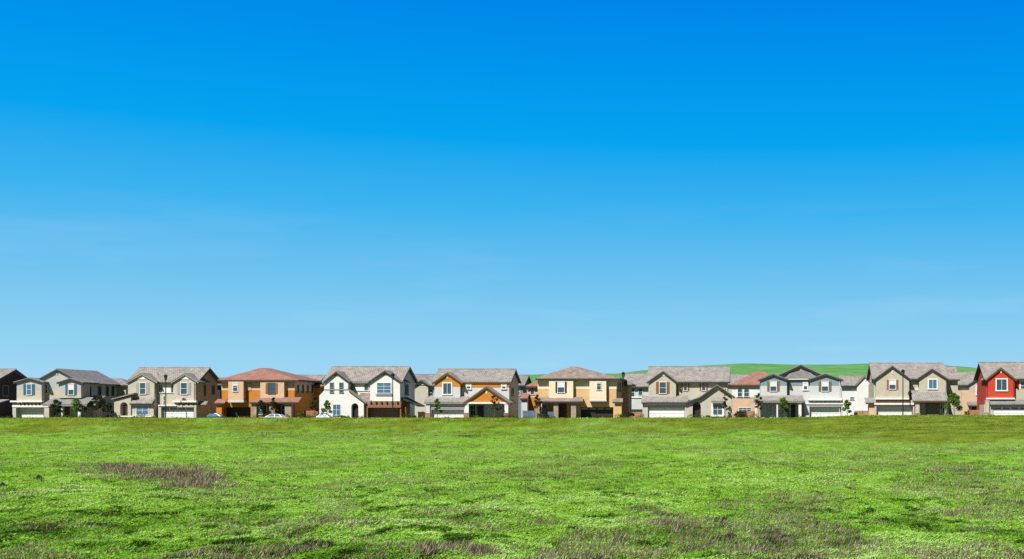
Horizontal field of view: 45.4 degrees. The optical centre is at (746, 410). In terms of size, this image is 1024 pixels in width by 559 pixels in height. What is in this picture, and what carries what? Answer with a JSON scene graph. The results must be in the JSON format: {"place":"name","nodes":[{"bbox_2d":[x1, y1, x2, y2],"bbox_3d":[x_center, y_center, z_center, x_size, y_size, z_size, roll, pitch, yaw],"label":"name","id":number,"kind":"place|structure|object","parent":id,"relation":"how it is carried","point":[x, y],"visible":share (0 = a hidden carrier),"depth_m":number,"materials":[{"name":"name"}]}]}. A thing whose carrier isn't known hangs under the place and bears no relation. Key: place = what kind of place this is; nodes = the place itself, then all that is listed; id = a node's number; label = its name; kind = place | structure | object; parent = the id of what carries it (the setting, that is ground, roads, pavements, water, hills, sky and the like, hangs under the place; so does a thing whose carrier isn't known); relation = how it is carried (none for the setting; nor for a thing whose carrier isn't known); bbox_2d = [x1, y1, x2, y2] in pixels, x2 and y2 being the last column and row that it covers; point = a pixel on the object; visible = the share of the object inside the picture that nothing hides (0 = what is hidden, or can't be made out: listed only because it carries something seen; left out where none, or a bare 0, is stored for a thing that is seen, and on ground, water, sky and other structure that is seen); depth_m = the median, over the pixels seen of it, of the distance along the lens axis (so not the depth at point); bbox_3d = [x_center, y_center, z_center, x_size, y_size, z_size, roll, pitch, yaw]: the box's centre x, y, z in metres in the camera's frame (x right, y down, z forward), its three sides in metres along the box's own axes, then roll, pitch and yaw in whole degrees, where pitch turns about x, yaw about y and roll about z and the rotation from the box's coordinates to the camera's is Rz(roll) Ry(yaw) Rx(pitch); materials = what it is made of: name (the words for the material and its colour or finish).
{"place":"outdoors","nodes":[
{"label":"outdoors","id":0,"kind":"place"},
{"bbox_2d":[0,368,27,417],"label":"house","id":1,"kind":"structure","parent":0,"point":[8,387],"depth_m":203.76,"materials":[{"name":"grey tile"}]},
{"bbox_2d":[2,385,8,395],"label":"window","id":2,"kind":"structure","parent":1,"relation":"in","point":[5,388],"depth_m":202.90,"materials":[{"name":"glass"}]},
{"bbox_2d":[10,368,127,417],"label":"house","id":3,"kind":"structure","parent":0,"point":[38,396],"depth_m":200.68,"materials":[{"name":"beige paint"}]},
{"bbox_2d":[26,384,31,394],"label":"window","id":4,"kind":"structure","parent":3,"relation":"in","point":[28,386],"depth_m":199.80,"materials":[{"name":"glass"}]},
{"bbox_2d":[19,408,43,417],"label":"garage door","id":5,"kind":"structure","parent":3,"relation":"in","point":[23,412],"depth_m":200.49,"materials":[{"name":"white paint"}]},
{"bbox_2d":[64,406,70,415],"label":"front door","id":6,"kind":"structure","parent":3,"relation":"in","point":[67,411],"depth_m":200.93,"materials":[{"name":"brown wood"}]},
{"bbox_2d":[68,384,73,394],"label":"window","id":7,"kind":"structure","parent":3,"relation":"in","point":[70,386],"depth_m":200.29,"materials":[{"name":"white paint"}]},
{"bbox_2d":[111,367,221,417],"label":"house","id":8,"kind":"structure","parent":0,"point":[190,391],"depth_m":200.28,"materials":[{"name":"grey paint"}]},
{"bbox_2d":[123,406,126,417],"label":"front door","id":9,"kind":"structure","parent":8,"relation":"in","point":[124,407],"depth_m":200.09,"materials":[{"name":"red paint"}]},
{"bbox_2d":[139,382,145,394],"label":"window","id":10,"kind":"structure","parent":8,"relation":"in","point":[142,385],"depth_m":200.00,"materials":[{"name":"glass"}]},
{"bbox_2d":[136,405,148,414],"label":"window","id":11,"kind":"structure","parent":8,"relation":"in","point":[140,409],"depth_m":199.27,"materials":[{"name":"blue glass"}]},
{"bbox_2d":[158,384,173,392],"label":"window","id":12,"kind":"structure","parent":8,"relation":"in","point":[159,385],"depth_m":200.88,"materials":[{"name":"white paint"}]},
{"bbox_2d":[163,407,193,417],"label":"garage door","id":13,"kind":"structure","parent":8,"relation":"in","point":[184,412],"depth_m":200.29,"materials":[{"name":"white paint"}]},
{"bbox_2d":[180,382,187,394],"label":"window","id":14,"kind":"structure","parent":8,"relation":"in","point":[183,385],"depth_m":200.00,"materials":[{"name":"glass"}]},
{"bbox_2d":[200,413,227,417],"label":"parked car","id":15,"kind":"object","parent":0,"point":[215,415],"visible":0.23,"depth_m":193.70,"materials":[{"name":"blue paint"}]},
{"bbox_2d":[217,377,224,398],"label":"house","id":16,"kind":"structure","parent":0,"point":[219,391],"depth_m":226.60,"materials":[{"name":"stone"}]},
{"bbox_2d":[214,368,323,417],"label":"house","id":17,"kind":"structure","parent":0,"point":[243,393],"depth_m":200.90,"materials":[{"name":"orange paint"}]},
{"bbox_2d":[232,383,237,391],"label":"window","id":18,"kind":"structure","parent":17,"relation":"in","point":[235,385],"depth_m":199.95,"materials":[{"name":"white paint"}]},
{"bbox_2d":[227,407,250,417],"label":"garage door","id":19,"kind":"structure","parent":17,"relation":"in","point":[232,412],"depth_m":201.57,"materials":[{"name":"black paint"}]},
{"bbox_2d":[267,383,274,393],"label":"window","id":20,"kind":"structure","parent":17,"relation":"in","point":[271,386],"depth_m":200.19,"materials":[{"name":"blue glass"}]},
{"bbox_2d":[261,414,292,417],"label":"parked car","id":21,"kind":"object","parent":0,"point":[275,416],"visible":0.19,"depth_m":193.67,"materials":[{"name":"white paint"}]},
{"bbox_2d":[300,375,324,380],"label":"house","id":22,"kind":"structure","parent":0,"point":[319,377],"depth_m":237.94,"materials":[{"name":"grey paint"}]},
{"bbox_2d":[311,414,334,417],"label":"parked car","id":23,"kind":"object","parent":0,"point":[324,416],"visible":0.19,"depth_m":193.68,"materials":[{"name":"silver metal"}]},
{"bbox_2d":[319,366,424,417],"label":"house","id":24,"kind":"structure","parent":0,"point":[359,391],"depth_m":199.90,"materials":[{"name":"white paint"}]},
{"bbox_2d":[332,404,340,415],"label":"window","id":25,"kind":"structure","parent":24,"relation":"in","point":[336,408],"depth_m":199.56,"materials":[{"name":"blue glass"}]},
{"bbox_2d":[339,382,343,392],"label":"window","id":26,"kind":"structure","parent":24,"relation":"in","point":[341,384],"depth_m":199.56,"materials":[{"name":"glass"}]},
{"bbox_2d":[352,405,357,417],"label":"front door","id":27,"kind":"structure","parent":24,"relation":"in","point":[355,407],"depth_m":200.19,"materials":[{"name":"paint"}]},
{"bbox_2d":[351,383,369,390],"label":"window","id":28,"kind":"structure","parent":24,"relation":"in","point":[367,386],"depth_m":200.88,"materials":[{"name":"white paint"}]},
{"bbox_2d":[377,382,390,392],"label":"window","id":29,"kind":"structure","parent":24,"relation":"in","point":[382,387],"depth_m":199.90,"materials":[{"name":"glass"}]},
{"bbox_2d":[370,408,399,417],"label":"garage door","id":30,"kind":"structure","parent":24,"relation":"in","point":[374,412],"depth_m":200.73,"materials":[{"name":"brown paint"}]},
{"bbox_2d":[404,384,408,395],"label":"window","id":31,"kind":"structure","parent":24,"relation":"in","point":[406,386],"depth_m":204.29,"materials":[{"name":"glass"}]},
{"bbox_2d":[414,374,434,417],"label":"house","id":32,"kind":"structure","parent":0,"point":[424,387],"depth_m":236.00,"materials":[{"name":"beige paint"}]},
{"bbox_2d":[424,368,520,417],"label":"house","id":33,"kind":"structure","parent":0,"point":[464,392],"depth_m":200.76,"materials":[{"name":"white paint"}]},
{"bbox_2d":[442,382,452,394],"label":"window","id":34,"kind":"structure","parent":33,"relation":"in","point":[446,386],"depth_m":200.00,"materials":[{"name":"white paint"}]},
{"bbox_2d":[432,410,463,417],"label":"garage door","id":35,"kind":"structure","parent":33,"relation":"in","point":[446,413],"depth_m":199.46,"materials":[{"name":"white paint"}]},
{"bbox_2d":[470,405,475,415],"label":"window","id":36,"kind":"structure","parent":33,"relation":"in","point":[472,407],"depth_m":200.88,"materials":[{"name":"glass"}]},
{"bbox_2d":[477,405,483,417],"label":"front door","id":37,"kind":"structure","parent":33,"relation":"in","point":[480,408],"depth_m":200.83,"materials":[{"name":"grey paint"}]},
{"bbox_2d":[495,405,502,415],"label":"window","id":38,"kind":"structure","parent":33,"relation":"in","point":[500,407],"depth_m":200.88,"materials":[{"name":"grey glass"}]},
{"bbox_2d":[0,414,1023,558],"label":"field","id":39,"kind":"structure","parent":0,"point":[505,426],"depth_m":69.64,"materials":[{"name":"green plant"}]},
{"bbox_2d":[0,0,1023,379],"label":"sky","id":40,"kind":"structure","parent":0,"point":[228,187],"materials":[{"name":"blue"}]},
{"bbox_2d":[518,375,531,417],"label":"house","id":41,"kind":"structure","parent":0,"point":[525,381],"depth_m":236.60,"materials":[{"name":"paint"}]},
{"bbox_2d":[520,380,537,417],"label":"house","id":42,"kind":"structure","parent":0,"point":[527,399],"depth_m":216.35,"materials":[{"name":"paint"}]},
{"bbox_2d":[624,373,648,411],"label":"house","id":43,"kind":"structure","parent":0,"point":[640,389],"depth_m":234.60,"materials":[{"name":"white paint"}]},
{"bbox_2d":[641,366,734,417],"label":"house","id":44,"kind":"structure","parent":0,"point":[679,391],"depth_m":199.98,"materials":[{"name":"beige paint"}]},
{"bbox_2d":[659,382,666,393],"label":"window","id":45,"kind":"structure","parent":44,"relation":"in","point":[662,385],"depth_m":200.00,"materials":[{"name":"glass"}]},
{"bbox_2d":[648,407,684,417],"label":"garage door","id":46,"kind":"structure","parent":44,"relation":"in","point":[668,412],"depth_m":199.27,"materials":[{"name":"white paint"}]},
{"bbox_2d":[693,405,699,417],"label":"front door","id":47,"kind":"structure","parent":44,"relation":"in","point":[696,408],"depth_m":199.27,"materials":[{"name":"paint"}]},
{"bbox_2d":[711,403,723,416],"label":"window","id":48,"kind":"structure","parent":44,"relation":"in","point":[716,408],"depth_m":198.68,"materials":[{"name":"white paint"}]},
{"bbox_2d":[730,372,768,417],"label":"house","id":49,"kind":"structure","parent":0,"point":[746,389],"depth_m":232.60,"materials":[{"name":"beige paint"}]},
{"bbox_2d":[737,388,742,396],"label":"window","id":50,"kind":"structure","parent":49,"relation":"in","point":[739,390],"depth_m":232.45,"materials":[{"name":"glass"}]},
{"bbox_2d":[738,407,750,411],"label":"window","id":51,"kind":"structure","parent":49,"relation":"in","point":[744,409],"depth_m":232.57,"materials":[{"name":"white paint"}]},
{"bbox_2d":[744,388,748,396],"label":"window","id":52,"kind":"structure","parent":49,"relation":"in","point":[746,390],"depth_m":232.51,"materials":[{"name":"glass"}]},
{"bbox_2d":[529,363,976,382],"bbox_3d":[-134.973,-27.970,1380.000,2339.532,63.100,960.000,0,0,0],"label":"hill","id":53,"kind":"structure","parent":0,"point":[836,370],"depth_m":1303.90,"materials":[{"name":"green plant"}]},
{"bbox_2d":[753,364,843,417],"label":"house","id":54,"kind":"structure","parent":0,"point":[807,391],"depth_m":200.10,"materials":[{"name":"white paint"}]},
{"bbox_2d":[765,404,772,415],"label":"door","id":55,"kind":"structure","parent":54,"relation":"in","point":[768,407],"depth_m":200.05,"materials":[{"name":"grey paint"}]},
{"bbox_2d":[770,381,776,391],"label":"window","id":56,"kind":"structure","parent":54,"relation":"in","point":[773,384],"depth_m":200.09,"materials":[{"name":"white paint"}]},
{"bbox_2d":[790,404,795,417],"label":"front door","id":57,"kind":"structure","parent":54,"relation":"in","point":[792,406],"depth_m":200.93,"materials":[{"name":"black paint"}]},
{"bbox_2d":[802,382,808,390],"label":"window","id":58,"kind":"structure","parent":54,"relation":"in","point":[805,384],"depth_m":200.93,"materials":[{"name":"white paint"}]},
{"bbox_2d":[821,381,828,391],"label":"window","id":59,"kind":"structure","parent":54,"relation":"in","point":[824,384],"depth_m":200.09,"materials":[{"name":"white paint"}]},
{"bbox_2d":[810,407,840,416],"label":"garage door","id":60,"kind":"structure","parent":54,"relation":"in","point":[814,411],"depth_m":200.49,"materials":[{"name":"white paint"}]},
{"bbox_2d":[838,375,868,415],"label":"house","id":61,"kind":"structure","parent":0,"point":[855,390],"depth_m":228.60,"materials":[{"name":"white paint"}]},
{"bbox_2d":[865,362,959,414],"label":"house","id":62,"kind":"structure","parent":0,"point":[929,388],"depth_m":200.10,"materials":[{"name":"beige paint"}]},
{"bbox_2d":[889,380,895,389],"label":"window","id":63,"kind":"structure","parent":62,"relation":"in","point":[892,383],"depth_m":199.75,"materials":[{"name":"white paint"}]},
{"bbox_2d":[877,406,911,414],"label":"garage door","id":64,"kind":"structure","parent":62,"relation":"in","point":[882,410],"depth_m":200.49,"materials":[{"name":"white paint"}]},
{"bbox_2d":[928,379,937,389],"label":"window","id":65,"kind":"structure","parent":62,"relation":"in","point":[932,383],"depth_m":200.09,"materials":[{"name":"blue glass"}]},
{"bbox_2d":[939,403,944,414],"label":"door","id":66,"kind":"structure","parent":62,"relation":"in","point":[942,410],"depth_m":200.05,"materials":[{"name":"white paint"}]},
{"bbox_2d":[958,371,976,414],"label":"house","id":67,"kind":"structure","parent":0,"point":[967,389],"depth_m":225.90,"materials":[{"name":"beige paint"}]},
{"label":"front lawn","id":68,"kind":"structure","parent":0,"visible":0},
{"bbox_2d":[304,410,318,417],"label":"wooden fence","id":69,"kind":"object","parent":68,"relation":"on","point":[309,412],"visible":0.44,"depth_m":203.00,"materials":[{"name":"brown wood"}]},
{"bbox_2d":[522,410,553,417],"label":"wooden fence","id":70,"kind":"object","parent":68,"relation":"on","point":[528,414],"visible":0.6,"depth_m":199.20,"materials":[{"name":"white wood"}]},
{"bbox_2d":[535,366,635,417],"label":"house","id":71,"kind":"structure","parent":68,"relation":"on","point":[574,392],"depth_m":200.80,"materials":[{"name":"beige paint"}]},
{"bbox_2d":[541,404,547,410],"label":"window","id":72,"kind":"structure","parent":71,"relation":"in","point":[545,406],"depth_m":200.73,"materials":[{"name":"white paint"}]},
{"bbox_2d":[557,381,564,392],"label":"window","id":73,"kind":"structure","parent":71,"relation":"in","point":[560,384],"depth_m":200.09,"materials":[{"name":"white paint"}]},
{"bbox_2d":[559,404,566,417],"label":"front door","id":74,"kind":"structure","parent":71,"relation":"in","point":[562,407],"depth_m":200.73,"materials":[{"name":"brown wood"}]},
{"bbox_2d":[581,407,612,417],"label":"garage door","id":75,"kind":"structure","parent":71,"relation":"in","point":[592,412],"depth_m":201.47,"materials":[{"name":"black paint"}]},
{"bbox_2d":[596,381,600,389],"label":"window","id":76,"kind":"structure","parent":71,"relation":"in","point":[598,383],"depth_m":200.09,"materials":[{"name":"white paint"}]},
{"bbox_2d":[628,412,641,417],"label":"wooden fence","id":77,"kind":"object","parent":68,"relation":"on","point":[637,414],"visible":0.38,"depth_m":204.00,"materials":[{"name":"brown wood"}]},
{"bbox_2d":[736,411,754,417],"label":"wooden fence","id":78,"kind":"object","parent":68,"relation":"on","point":[749,414],"visible":0.41,"depth_m":208.01,"materials":[{"name":"brown wood"}]},
{"bbox_2d":[854,410,867,414],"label":"wooden fence","id":79,"kind":"object","parent":68,"relation":"on","point":[862,412],"visible":0.28,"depth_m":206.00,"materials":[{"name":"brown wood"}]},
{"bbox_2d":[968,410,978,414],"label":"wooden fence","id":80,"kind":"object","parent":68,"relation":"on","point":[973,412],"visible":0.21,"depth_m":206.00,"materials":[{"name":"brown wood"}]},
{"bbox_2d":[973,362,1023,414],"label":"house","id":81,"kind":"structure","parent":68,"relation":"on","point":[1000,388],"depth_m":199.90,"materials":[{"name":"red paint"}]},
{"bbox_2d":[995,378,1007,390],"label":"window","id":82,"kind":"structure","parent":81,"relation":"in","point":[1001,384],"depth_m":199.90,"materials":[{"name":"glass"}]},
{"bbox_2d":[993,407,1023,414],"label":"garage door","id":83,"kind":"structure","parent":81,"relation":"in","point":[996,410],"depth_m":199.02,"materials":[{"name":"white paint"}]},
{"bbox_2d":[1019,380,1023,388],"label":"window","id":84,"kind":"structure","parent":81,"relation":"in","point":[1021,382],"depth_m":200.83,"materials":[{"name":"white paint"}]},
{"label":"lot ground","id":85,"kind":"structure","parent":0,"visible":0},
{"bbox_2d":[728,374,749,393],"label":"house","id":86,"kind":"structure","parent":85,"relation":"on","point":[734,378],"depth_m":270.72,"materials":[{"name":"beige paint"}]},
{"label":"pavement","id":87,"kind":"structure","parent":0,"visible":0},
{"bbox_2d":[50,399,61,416],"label":"tree","id":88,"kind":"object","parent":87,"relation":"on","point":[56,405],"visible":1,"depth_m":197.07,"materials":[{"name":"green plant"}]},
{"bbox_2d":[70,398,82,416],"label":"tree","id":89,"kind":"object","parent":87,"relation":"on","point":[76,405],"visible":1,"depth_m":197.04,"materials":[{"name":"green plant"}]},
{"bbox_2d":[91,394,105,417],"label":"tree","id":90,"kind":"object","parent":87,"relation":"on","point":[96,401],"visible":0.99,"depth_m":197.15,"materials":[{"name":"green plant"}]},
{"bbox_2d":[104,402,113,417],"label":"tree","id":91,"kind":"object","parent":87,"relation":"on","point":[109,405],"visible":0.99,"depth_m":197.07,"materials":[{"name":"green plant"}]},
{"bbox_2d":[164,374,167,417],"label":"street lamp","id":92,"kind":"object","parent":87,"relation":"on","point":[165,377],"visible":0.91,"depth_m":196.92,"materials":[{"name":"black metal"}]},
{"bbox_2d":[257,400,266,416],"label":"tree","id":93,"kind":"object","parent":87,"relation":"on","point":[261,403],"visible":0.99,"depth_m":197.16,"materials":[{"name":"green plant"}]},
{"bbox_2d":[269,397,277,413],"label":"tree","id":94,"kind":"object","parent":87,"relation":"on","point":[273,402],"visible":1,"depth_m":197.17,"materials":[{"name":"green plant"}]},
{"bbox_2d":[310,396,319,415],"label":"tree","id":95,"kind":"object","parent":87,"relation":"on","point":[314,404],"visible":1,"depth_m":197.93,"materials":[{"name":"green plant"}]},
{"bbox_2d":[322,400,332,412],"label":"tree","id":96,"kind":"object","parent":87,"relation":"on","point":[326,408],"visible":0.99,"depth_m":197.12,"materials":[{"name":"green plant"}]},
{"bbox_2d":[391,373,394,417],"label":"street lamp","id":97,"kind":"object","parent":87,"relation":"on","point":[392,375],"visible":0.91,"depth_m":196.92,"materials":[{"name":"black metal"}]},
{"bbox_2d":[434,399,442,415],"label":"tree","id":98,"kind":"object","parent":87,"relation":"on","point":[436,403],"visible":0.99,"depth_m":197.11,"materials":[{"name":"green plant"}]},
{"bbox_2d":[490,395,498,415],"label":"tree","id":99,"kind":"object","parent":87,"relation":"on","point":[494,401],"visible":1,"depth_m":197.11,"materials":[{"name":"green plant"}]},
{"bbox_2d":[1,412,989,417],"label":"ground cover","id":100,"kind":"object","parent":87,"relation":"on","point":[410,416],"visible":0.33,"depth_m":197.09,"materials":[{"name":"green plant"}]},
{"bbox_2d":[533,394,543,410],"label":"tree","id":101,"kind":"object","parent":87,"relation":"on","point":[537,404],"visible":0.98,"depth_m":197.15,"materials":[{"name":"green plant"}]},
{"bbox_2d":[621,372,624,417],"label":"street lamp","id":102,"kind":"object","parent":87,"relation":"on","point":[623,374],"visible":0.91,"depth_m":196.92,"materials":[{"name":"black metal"}]},
{"bbox_2d":[722,394,727,417],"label":"tree","id":103,"kind":"object","parent":87,"relation":"on","point":[725,398],"visible":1,"depth_m":197.19,"materials":[{"name":"green plant"}]},
{"bbox_2d":[754,393,761,417],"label":"tree","id":104,"kind":"object","parent":87,"relation":"on","point":[757,401],"visible":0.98,"depth_m":197.17,"materials":[{"name":"green plant"}]},
{"bbox_2d":[779,397,789,417],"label":"tree","id":105,"kind":"object","parent":87,"relation":"on","point":[783,402],"visible":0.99,"depth_m":197.15,"materials":[{"name":"green plant"}]},
{"bbox_2d":[841,400,851,413],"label":"tree","id":106,"kind":"object","parent":87,"relation":"on","point":[846,405],"visible":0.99,"depth_m":197.05,"materials":[{"name":"green plant"}]},
{"bbox_2d":[901,370,904,414],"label":"street lamp","id":107,"kind":"object","parent":87,"relation":"on","point":[902,372],"visible":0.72,"depth_m":196.97,"materials":[{"name":"black metal"}]},
{"bbox_2d":[943,393,962,414],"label":"tree","id":108,"kind":"object","parent":87,"relation":"on","point":[953,399],"visible":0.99,"depth_m":197.00,"materials":[{"name":"green plant"}]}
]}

